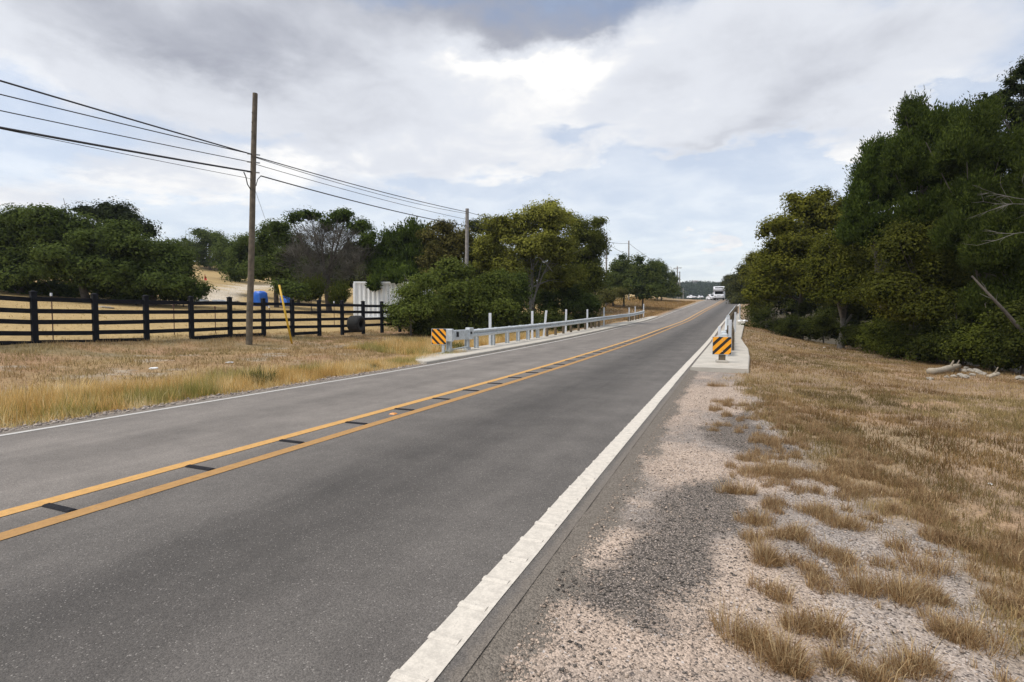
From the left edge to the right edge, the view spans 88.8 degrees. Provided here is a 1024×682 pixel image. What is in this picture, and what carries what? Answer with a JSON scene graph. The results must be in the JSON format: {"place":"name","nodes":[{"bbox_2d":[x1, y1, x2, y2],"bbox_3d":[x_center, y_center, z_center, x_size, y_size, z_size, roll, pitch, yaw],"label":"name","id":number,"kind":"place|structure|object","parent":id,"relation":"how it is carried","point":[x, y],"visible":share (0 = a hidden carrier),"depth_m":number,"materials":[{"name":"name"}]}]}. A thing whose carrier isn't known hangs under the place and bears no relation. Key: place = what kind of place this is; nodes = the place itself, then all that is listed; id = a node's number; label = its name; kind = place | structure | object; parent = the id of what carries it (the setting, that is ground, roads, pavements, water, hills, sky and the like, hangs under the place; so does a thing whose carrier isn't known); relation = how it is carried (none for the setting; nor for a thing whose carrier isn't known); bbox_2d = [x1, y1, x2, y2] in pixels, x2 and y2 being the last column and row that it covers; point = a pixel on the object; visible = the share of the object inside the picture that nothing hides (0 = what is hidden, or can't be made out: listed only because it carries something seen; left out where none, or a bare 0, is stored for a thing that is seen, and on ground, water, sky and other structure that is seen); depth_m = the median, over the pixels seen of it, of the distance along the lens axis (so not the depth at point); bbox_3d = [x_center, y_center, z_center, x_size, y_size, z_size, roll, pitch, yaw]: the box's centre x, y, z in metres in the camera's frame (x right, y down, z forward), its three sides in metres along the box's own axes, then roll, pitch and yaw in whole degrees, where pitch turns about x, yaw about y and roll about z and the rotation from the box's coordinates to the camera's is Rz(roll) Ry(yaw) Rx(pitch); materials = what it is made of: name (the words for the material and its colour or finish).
{"place":"outdoors","nodes":[
{"label":"outdoors","id":0,"kind":"place"},
{"bbox_2d":[0,299,739,681],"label":"road","id":1,"kind":"structure","parent":0,"point":[410,525],"depth_m":4.20,"materials":[{"name":"asphalt"}]},
{"bbox_2d":[0,264,1023,681],"bbox_3d":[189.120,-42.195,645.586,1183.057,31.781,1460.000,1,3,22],"label":"ground","id":2,"kind":"structure","parent":0,"point":[500,646],"depth_m":3.87,"materials":[{"name":"gravel"}]},
{"bbox_2d":[0,280,58,295],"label":"understory shrub","id":3,"kind":"object","parent":2,"relation":"on","point":[28,287],"visible":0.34,"depth_m":36.30,"materials":[{"name":"green plant"}]},
{"bbox_2d":[0,202,72,293],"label":"oak tree","id":4,"kind":"object","parent":2,"relation":"on","point":[13,275],"visible":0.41,"depth_m":34.70,"materials":[{"name":"green plant"}]},
{"bbox_2d":[35,280,88,297],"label":"understory shrub","id":5,"kind":"object","parent":2,"relation":"on","point":[63,290],"visible":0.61,"depth_m":37.13,"materials":[{"name":"green plant"}]},
{"bbox_2d":[5,198,162,298],"bbox_3d":[-28.542,-5.919,34.495,9.895,7.426,7.087,1,3,22],"label":"oak tree","id":6,"kind":"object","parent":2,"relation":"on","point":[86,260],"visible":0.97,"depth_m":33.53,"materials":[{"name":"green plant"}]},
{"bbox_2d":[64,196,164,238],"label":"oak tree","id":7,"kind":"object","parent":2,"relation":"on","point":[105,210],"visible":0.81,"depth_m":40.58,"materials":[{"name":"green plant"}]},
{"bbox_2d":[108,288,165,304],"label":"understory shrub","id":8,"kind":"object","parent":2,"relation":"on","point":[126,296],"visible":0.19,"depth_m":35.39,"materials":[{"name":"green plant"}]},
{"bbox_2d":[100,228,205,305],"bbox_3d":[-24.430,-4.763,35.992,8.310,5.561,5.988,1,3,22],"label":"oak tree","id":9,"kind":"object","parent":2,"relation":"on","point":[168,269],"visible":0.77,"depth_m":34.76,"materials":[{"name":"green plant"}]},
{"bbox_2d":[157,272,219,306],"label":"understory shrub","id":10,"kind":"object","parent":2,"relation":"on","point":[199,294],"visible":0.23,"depth_m":37.87,"materials":[{"name":"green plant"}]},
{"bbox_2d":[0,290,408,344],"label":"ranch fence","id":11,"kind":"object","parent":2,"relation":"on","point":[34,333],"visible":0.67,"depth_m":19.25,"materials":[{"name":"black paint"}]},
{"bbox_2d":[183,227,229,269],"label":"oak tree","id":12,"kind":"object","parent":2,"relation":"on","point":[204,236],"visible":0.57,"depth_m":90.65,"materials":[{"name":"green plant"}]},
{"bbox_2d":[207,234,238,280],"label":"oak tree","id":13,"kind":"object","parent":2,"relation":"on","point":[218,250],"visible":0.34,"depth_m":78.87,"materials":[{"name":"green plant"}]},
{"bbox_2d":[219,225,269,283],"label":"oak tree","id":14,"kind":"object","parent":2,"relation":"on","point":[238,254],"visible":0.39,"depth_m":58.63,"materials":[{"name":"green plant"}]},
{"bbox_2d":[243,92,260,344],"bbox_3d":[-10.214,-4.577,20.557,0.384,10.349,1.116,1,3,17],"label":"utility pole","id":15,"kind":"object","parent":2,"relation":"on","point":[250,287],"visible":0.93,"depth_m":20.47,"materials":[{"name":"brown wood"}]},
{"bbox_2d":[0,94,240,151],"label":"utility cable","id":16,"kind":"object","parent":15,"relation":"attached to","point":[112,121],"visible":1,"depth_m":15.74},
{"bbox_2d":[0,110,249,161],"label":"utility cable","id":17,"kind":"object","parent":15,"relation":"attached to","point":[116,134],"visible":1,"depth_m":15.86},
{"bbox_2d":[0,126,251,172],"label":"utility cable","id":18,"kind":"object","parent":15,"relation":"attached to","point":[53,137],"visible":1,"depth_m":15.87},
{"bbox_2d":[0,80,251,154],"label":"utility cable","id":19,"kind":"object","parent":15,"relation":"attached to","point":[116,114],"visible":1,"depth_m":15.83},
{"bbox_2d":[235,218,316,307],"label":"oak tree","id":20,"kind":"object","parent":2,"relation":"on","point":[264,268],"visible":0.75,"depth_m":46.23,"materials":[{"name":"green plant"}]},
{"bbox_2d":[268,277,313,302],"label":"oak shrub","id":21,"kind":"object","parent":2,"relation":"on","point":[295,291],"visible":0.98,"depth_m":38.51,"materials":[{"name":"green plant"}]},
{"bbox_2d":[295,272,326,310],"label":"juniper shrub","id":22,"kind":"object","parent":2,"relation":"on","point":[317,288],"visible":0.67,"depth_m":42.78,"materials":[{"name":"green plant"}]},
{"bbox_2d":[273,205,381,310],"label":"juniper tree","id":23,"kind":"object","parent":2,"relation":"on","point":[361,229],"visible":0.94,"depth_m":44.46,"materials":[{"name":"grey plant"}]},
{"bbox_2d":[325,277,352,303],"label":"juniper shrub","id":24,"kind":"object","parent":2,"relation":"on","point":[338,293],"visible":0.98,"depth_m":42.52,"materials":[{"name":"green plant"}]},
{"bbox_2d":[324,239,364,287],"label":"pasture tree","id":25,"kind":"object","parent":2,"relation":"on","point":[347,280],"visible":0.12,"depth_m":62.78,"materials":[{"name":"green plant"}]},
{"bbox_2d":[0,281,695,427],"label":"grass","id":26,"kind":"structure","parent":2,"relation":"on","point":[47,403],"depth_m":13.58,"materials":[{"name":"plant"}]},
{"bbox_2d":[347,316,364,331],"bbox_3d":[-7.926,-0.875,26.582,0.660,0.837,0.838,1,3,16],"label":"old tyre","id":27,"kind":"object","parent":2,"relation":"on","point":[355,323],"visible":1,"depth_m":26.29,"materials":[{"name":"rubber"}]},
{"bbox_2d":[353,281,432,317],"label":"shipping container","id":28,"kind":"object","parent":2,"relation":"on","point":[361,292],"visible":0.34,"depth_m":40.66,"materials":[{"name":"metal"}]},
{"bbox_2d":[362,214,431,291],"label":"juniper tree","id":29,"kind":"object","parent":2,"relation":"on","point":[398,251],"visible":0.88,"depth_m":44.83,"materials":[{"name":"green plant"}]},
{"bbox_2d":[382,267,451,336],"bbox_3d":[-5.657,-2.026,30.020,4.208,4.366,2.766,0,3,7],"label":"creek bush","id":30,"kind":"object","parent":2,"relation":"on","point":[413,299],"visible":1,"depth_m":29.64,"materials":[{"name":"green plant"}]},
{"bbox_2d":[403,311,465,335],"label":"creek shrub","id":31,"kind":"object","parent":2,"relation":"on","point":[427,326],"visible":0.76,"depth_m":30.61,"materials":[{"name":"green plant"}]},
{"bbox_2d":[413,216,475,273],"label":"elm tree","id":32,"kind":"object","parent":2,"relation":"on","point":[450,243],"visible":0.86,"depth_m":43.30,"materials":[{"name":"green plant"}]},
{"bbox_2d":[409,254,490,324],"bbox_3d":[-4.058,-2.670,32.258,5.375,5.489,4.716,1,3,22],"label":"creek bush","id":33,"kind":"object","parent":2,"relation":"on","point":[459,294],"visible":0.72,"depth_m":31.77,"materials":[{"name":"green plant"}]},
{"bbox_2d":[465,208,468,279],"bbox_3d":[-3.304,-4.319,38.059,0.282,10.598,0.628,1,3,16],"label":"utility pole","id":34,"kind":"object","parent":2,"relation":"on","point":[467,236],"visible":0.36,"depth_m":37.94,"materials":[{"name":"grey wood"}]},
{"bbox_2d":[451,312,497,329],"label":"creek shrub","id":35,"kind":"object","parent":2,"relation":"on","point":[474,322],"visible":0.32,"depth_m":31.75,"materials":[{"name":"green plant"}]},
{"bbox_2d":[461,217,515,281],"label":"elm tree","id":36,"kind":"object","parent":2,"relation":"on","point":[472,224],"visible":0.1,"depth_m":49.47,"materials":[{"name":"green plant"}]},
{"bbox_2d":[458,267,522,324],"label":"creek bush","id":37,"kind":"object","parent":2,"relation":"on","point":[496,287],"visible":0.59,"depth_m":34.05,"materials":[{"name":"green plant"}]},
{"bbox_2d":[485,267,536,314],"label":"creek bush","id":38,"kind":"object","parent":2,"relation":"on","point":[521,293],"visible":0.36,"depth_m":37.42,"materials":[{"name":"green plant"}]},
{"bbox_2d":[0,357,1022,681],"bbox_3d":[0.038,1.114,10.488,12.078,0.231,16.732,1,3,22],"label":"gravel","id":39,"kind":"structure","parent":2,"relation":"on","point":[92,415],"depth_m":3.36,"materials":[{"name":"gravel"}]},
{"bbox_2d":[468,194,590,312],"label":"elm tree","id":40,"kind":"object","parent":2,"relation":"on","point":[551,218],"visible":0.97,"depth_m":42.31,"materials":[{"name":"green plant"}]},
{"bbox_2d":[513,309,550,332],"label":"creek shrub","id":41,"kind":"object","parent":2,"relation":"on","point":[525,316],"visible":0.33,"depth_m":35.45,"materials":[{"name":"green plant"}]},
{"bbox_2d":[536,307,576,331],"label":"creek shrub","id":42,"kind":"object","parent":2,"relation":"on","point":[554,316],"visible":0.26,"depth_m":39.64,"materials":[{"name":"green plant"}]},
{"bbox_2d":[528,275,605,331],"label":"creek bush","id":43,"kind":"object","parent":2,"relation":"on","point":[570,300],"visible":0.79,"depth_m":45.54,"materials":[{"name":"green plant"}]},
{"bbox_2d":[548,305,602,329],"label":"creek shrub","id":44,"kind":"object","parent":2,"relation":"on","point":[577,315],"visible":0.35,"depth_m":45.60,"materials":[{"name":"green plant"}]},
{"bbox_2d":[539,212,614,299],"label":"elm tree","id":45,"kind":"object","parent":2,"relation":"on","point":[593,237],"visible":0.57,"depth_m":48.10,"materials":[{"name":"green plant"}]},
{"bbox_2d":[591,286,631,314],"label":"creek bush","id":46,"kind":"object","parent":2,"relation":"on","point":[609,298],"visible":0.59,"depth_m":59.83,"materials":[{"name":"green plant"}]},
{"bbox_2d":[595,270,627,306],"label":"tree","id":47,"kind":"object","parent":2,"relation":"on","point":[615,278],"visible":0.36,"depth_m":80.69,"materials":[{"name":"green plant"}]},
{"bbox_2d":[604,251,637,306],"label":"tree","id":48,"kind":"object","parent":2,"relation":"on","point":[622,264],"visible":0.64,"depth_m":82.61,"materials":[{"name":"green plant"}]},
{"bbox_2d":[620,252,670,308],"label":"tree","id":49,"kind":"object","parent":2,"relation":"on","point":[644,281],"visible":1,"depth_m":78.72,"materials":[{"name":"green plant"}]},
{"bbox_2d":[651,261,678,300],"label":"tree","id":50,"kind":"object","parent":2,"relation":"on","point":[666,274],"visible":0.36,"depth_m":106.36,"materials":[{"name":"green plant"}]},
{"bbox_2d":[711,464,766,495],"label":"grass tuft","id":51,"kind":"object","parent":2,"relation":"on","point":[730,489],"visible":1,"depth_m":4.75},
{"bbox_2d":[728,261,751,306],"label":"roadside tree","id":52,"kind":"object","parent":2,"relation":"on","point":[739,286],"visible":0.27,"depth_m":79.68,"materials":[{"name":"green plant"}]},
{"bbox_2d":[734,520,768,544],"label":"grass tuft","id":53,"kind":"object","parent":2,"relation":"on","point":[746,534],"visible":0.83,"depth_m":3.75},
{"bbox_2d":[732,497,777,527],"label":"grass tuft","id":54,"kind":"object","parent":2,"relation":"on","point":[751,517],"visible":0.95,"depth_m":4.04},
{"bbox_2d":[687,584,831,681],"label":"grass tuft","id":55,"kind":"object","parent":2,"relation":"on","point":[744,637],"visible":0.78,"depth_m":2.53,"materials":[{"name":"plant"}]},
{"bbox_2d":[737,248,795,320],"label":"elm tree","id":56,"kind":"object","parent":2,"relation":"on","point":[755,307],"visible":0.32,"depth_m":53.79,"materials":[{"name":"green plant"}]},
{"bbox_2d":[739,529,795,571],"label":"grass tuft","id":57,"kind":"object","parent":2,"relation":"on","point":[769,557],"visible":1,"depth_m":3.42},
{"bbox_2d":[739,297,797,332],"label":"underbrush shrub","id":58,"kind":"object","parent":2,"relation":"on","point":[771,321],"visible":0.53,"depth_m":44.05,"materials":[{"name":"green plant"}]},
{"bbox_2d":[735,565,801,605],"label":"grass tuft","id":59,"kind":"object","parent":2,"relation":"on","point":[775,593],"visible":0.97,"depth_m":2.98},
{"bbox_2d":[731,453,812,480],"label":"grass tuft","id":60,"kind":"object","parent":2,"relation":"on","point":[760,471],"visible":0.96,"depth_m":5.33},
{"bbox_2d":[726,598,838,681],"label":"grass tuft","id":61,"kind":"object","parent":2,"relation":"on","point":[784,660],"visible":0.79,"depth_m":2.38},
{"bbox_2d":[760,516,820,546],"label":"grass tuft","id":62,"kind":"object","parent":2,"relation":"on","point":[772,533],"visible":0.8,"depth_m":3.76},
{"bbox_2d":[761,221,821,316],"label":"woodland tree","id":63,"kind":"object","parent":2,"relation":"on","point":[792,310],"visible":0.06,"depth_m":55.10,"materials":[{"name":"green plant"}]},
{"bbox_2d":[741,185,845,337],"bbox_3d":[20.942,-5.489,37.973,7.923,11.473,6.288,1,3,22],"label":"elm tree","id":64,"kind":"object","parent":2,"relation":"on","point":[783,254],"visible":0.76,"depth_m":37.22,"materials":[{"name":"green plant"}]},
{"bbox_2d":[771,299,830,340],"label":"underbrush shrub","id":65,"kind":"object","parent":2,"relation":"on","point":[788,326],"visible":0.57,"depth_m":36.99,"materials":[{"name":"green plant"}]},
{"bbox_2d":[776,490,843,520],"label":"grass tuft","id":66,"kind":"object","parent":2,"relation":"on","point":[804,508],"visible":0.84,"depth_m":4.26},
{"bbox_2d":[754,589,878,674],"bbox_3d":[1.600,1.378,2.657,0.622,0.231,0.465,4,5,55],"label":"grass tuft","id":67,"kind":"object","parent":2,"relation":"on","point":[820,625],"visible":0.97,"depth_m":2.66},
{"bbox_2d":[797,292,850,342],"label":"underbrush shrub","id":68,"kind":"object","parent":2,"relation":"on","point":[823,323],"visible":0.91,"depth_m":33.73,"materials":[{"name":"green plant"}]},
{"bbox_2d":[801,527,851,562],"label":"grass tuft","id":69,"kind":"object","parent":2,"relation":"on","point":[825,552],"visible":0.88,"depth_m":3.57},
{"bbox_2d":[793,224,887,348],"bbox_3d":[19.379,-2.960,29.550,5.954,7.744,4.287,0,3,-3],"label":"elm tree","id":70,"kind":"object","parent":2,"relation":"on","point":[833,276],"visible":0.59,"depth_m":29.29,"materials":[{"name":"green plant"}]},
{"bbox_2d":[811,499,878,533],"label":"grass tuft","id":71,"kind":"object","parent":2,"relation":"on","point":[836,521],"visible":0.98,"depth_m":4.00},
{"bbox_2d":[806,631,900,681],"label":"grass tuft","id":72,"kind":"object","parent":2,"relation":"on","point":[824,654],"visible":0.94,"depth_m":2.39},
{"bbox_2d":[835,302,877,349],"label":"underbrush shrub","id":73,"kind":"object","parent":2,"relation":"on","point":[848,331],"visible":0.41,"depth_m":29.09,"materials":[{"name":"green plant"}]},
{"bbox_2d":[828,543,884,573],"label":"grass tuft","id":74,"kind":"object","parent":2,"relation":"on","point":[842,557],"visible":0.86,"depth_m":3.43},
{"bbox_2d":[832,127,903,352],"bbox_3d":[19.180,-5.279,27.017,4.508,12.738,3.271,0,3,0],"label":"juniper tree","id":75,"kind":"object","parent":2,"relation":"on","point":[870,189],"visible":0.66,"depth_m":26.49,"materials":[{"name":"green plant"}]},
{"bbox_2d":[850,313,912,353],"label":"underbrush shrub","id":76,"kind":"object","parent":2,"relation":"on","point":[865,335],"visible":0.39,"depth_m":26.43,"materials":[{"name":"green plant"}]},
{"bbox_2d":[837,631,928,681],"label":"grass tuft","id":77,"kind":"object","parent":2,"relation":"on","point":[879,677],"visible":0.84,"depth_m":2.36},
{"bbox_2d":[827,546,944,608],"bbox_3d":[2.137,1.343,3.077,0.705,0.285,0.561,1,3,22],"label":"grass tuft","id":78,"kind":"object","parent":2,"relation":"on","point":[890,593],"visible":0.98,"depth_m":3.03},
{"bbox_2d":[863,288,944,328],"bbox_3d":[19.444,-0.939,25.978,3.962,4.163,2.942,1,3,22],"label":"elm tree","id":79,"kind":"object","parent":2,"relation":"on","point":[883,312],"visible":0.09,"depth_m":25.89,"materials":[{"name":"green plant"}]},
{"bbox_2d":[866,315,944,359],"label":"underbrush shrub","id":80,"kind":"object","parent":2,"relation":"on","point":[895,339],"visible":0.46,"depth_m":23.95,"materials":[{"name":"green plant"}]},
{"bbox_2d":[842,213,993,360],"bbox_3d":[18.713,-2.140,23.043,7.085,7.047,4.483,0,3,1],"label":"elm tree","id":81,"kind":"object","parent":2,"relation":"on","point":[901,282],"visible":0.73,"depth_m":22.69,"materials":[{"name":"green plant"}]},
{"bbox_2d":[868,538,969,582],"bbox_3d":[2.628,1.379,3.371,0.502,0.215,0.577,-2,3,-33],"label":"grass tuft","id":82,"kind":"object","parent":2,"relation":"on","point":[934,569],"visible":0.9,"depth_m":3.38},
{"bbox_2d":[882,562,959,611],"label":"grass tuft","id":83,"kind":"object","parent":2,"relation":"on","point":[928,595],"visible":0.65,"depth_m":2.99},
{"bbox_2d":[876,620,967,681],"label":"grass tuft","id":84,"kind":"object","parent":2,"relation":"on","point":[930,666],"visible":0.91,"depth_m":2.39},
{"bbox_2d":[876,87,969,289],"bbox_3d":[19.049,-5.145,24.187,4.080,12.875,3.488,1,3,22],"label":"juniper tree","id":85,"kind":"object","parent":2,"relation":"on","point":[904,162],"visible":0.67,"depth_m":23.55,"materials":[{"name":"green plant"}]},
{"bbox_2d":[898,317,970,365],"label":"underbrush shrub","id":86,"kind":"object","parent":2,"relation":"on","point":[918,340],"visible":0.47,"depth_m":22.35,"materials":[{"name":"green plant"}]},
{"bbox_2d":[900,595,992,643],"bbox_3d":[2.253,1.417,2.708,0.431,0.182,0.436,1,3,22],"label":"grass tuft","id":87,"kind":"object","parent":2,"relation":"on","point":[926,615],"visible":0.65,"depth_m":2.72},
{"bbox_2d":[920,291,982,366],"bbox_3d":[18.297,-0.299,20.956,3.233,3.511,2.379,-1,3,-22],"label":"underbrush shrub","id":88,"kind":"object","parent":2,"relation":"on","point":[962,320],"visible":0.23,"depth_m":20.98,"materials":[{"name":"green plant"}]},
{"bbox_2d":[924,91,1023,368],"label":"juniper tree","id":89,"kind":"object","parent":2,"relation":"on","point":[979,147],"visible":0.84,"depth_m":20.46,"materials":[{"name":"green plant"}]},
{"bbox_2d":[928,589,1022,659],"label":"grass tuft","id":90,"kind":"object","parent":2,"relation":"on","point":[973,643],"visible":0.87,"depth_m":2.59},
{"bbox_2d":[940,295,1020,370],"bbox_3d":[17.868,-0.015,19.337,3.185,3.876,2.563,-1,3,-27],"label":"underbrush shrub","id":91,"kind":"object","parent":2,"relation":"on","point":[969,343],"visible":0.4,"depth_m":19.09,"materials":[{"name":"green plant"}]},
{"bbox_2d":[952,140,1023,320],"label":"juniper tree","id":92,"kind":"object","parent":2,"relation":"on","point":[1001,260],"visible":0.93,"depth_m":19.29,"materials":[{"name":"green plant"}]},
{"bbox_2d":[969,54,1023,134],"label":"elm tree","id":93,"kind":"object","parent":2,"relation":"on","point":[1012,87],"visible":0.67,"depth_m":23.91,"materials":[{"name":"green plant"}]},
{"bbox_2d":[971,275,1022,332],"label":"leaning trunk","id":94,"kind":"object","parent":2,"relation":"on","point":[1006,313],"visible":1,"depth_m":17.25,"materials":[{"name":"grey plant"}]},
{"bbox_2d":[973,297,1023,374],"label":"underbrush shrub","id":95,"kind":"object","parent":2,"relation":"on","point":[1007,362],"visible":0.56,"depth_m":18.03,"materials":[{"name":"green plant"}]},
{"bbox_2d":[994,296,1023,369],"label":"underbrush shrub","id":96,"kind":"object","parent":2,"relation":"on","point":[1016,347],"visible":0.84,"depth_m":17.22,"materials":[{"name":"green plant"}]},
{"bbox_2d":[0,0,1023,281],"label":"sky","id":97,"kind":"structure","parent":0,"point":[684,125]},
{"bbox_2d":[416,316,657,363],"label":"pavement","id":98,"kind":"structure","parent":0,"point":[486,349],"depth_m":25.76,"materials":[{"name":"concrete"}]},
{"bbox_2d":[431,329,445,352],"bbox_3d":[-2.841,0.073,20.420,0.615,1.110,0.110,1,3,13],"label":"hazard marker","id":99,"kind":"object","parent":98,"relation":"on","point":[438,336],"visible":0.95,"depth_m":20.37,"materials":[{"name":"metal"}]},
{"bbox_2d":[445,310,644,352],"bbox_3d":[6.376,-1.564,41.041,0.519,2.213,44.644,1,3,24],"label":"guardrail","id":100,"kind":"object","parent":98,"relation":"on","point":[466,334],"visible":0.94,"depth_m":26.70,"materials":[{"name":"metal"}]},
{"bbox_2d":[690,313,749,372],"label":"pavement","id":101,"kind":"structure","parent":0,"point":[738,359],"depth_m":17.24,"materials":[{"name":"concrete"}]},
{"bbox_2d":[712,336,731,362],"bbox_3d":[6.566,0.286,16.386,0.565,0.860,0.300,1,3,16],"label":"hazard marker","id":102,"kind":"object","parent":101,"relation":"on","point":[722,347],"visible":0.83,"depth_m":16.28,"materials":[{"name":"metal"}]},
{"bbox_2d":[720,306,737,355],"bbox_3d":[18.454,-2.033,43.817,0.746,3.003,55.643,1,3,23],"label":"guardrail","id":103,"kind":"object","parent":101,"relation":"on","point":[725,332],"visible":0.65,"depth_m":22.07,"materials":[{"name":"metal"}]},
{"bbox_2d":[705,320,1023,681],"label":"grass","id":104,"kind":"structure","parent":0,"point":[863,469],"depth_m":6.28,"materials":[{"name":"plant"}]},
{"bbox_3d":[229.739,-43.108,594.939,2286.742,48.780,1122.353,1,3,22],"label":"hills","id":105,"kind":"structure","parent":0,"visible":0},
{"bbox_2d":[629,280,798,299],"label":"forest","id":106,"kind":"object","parent":105,"relation":"on","point":[703,289],"visible":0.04,"depth_m":543.58,"materials":[{"name":"green plant"}]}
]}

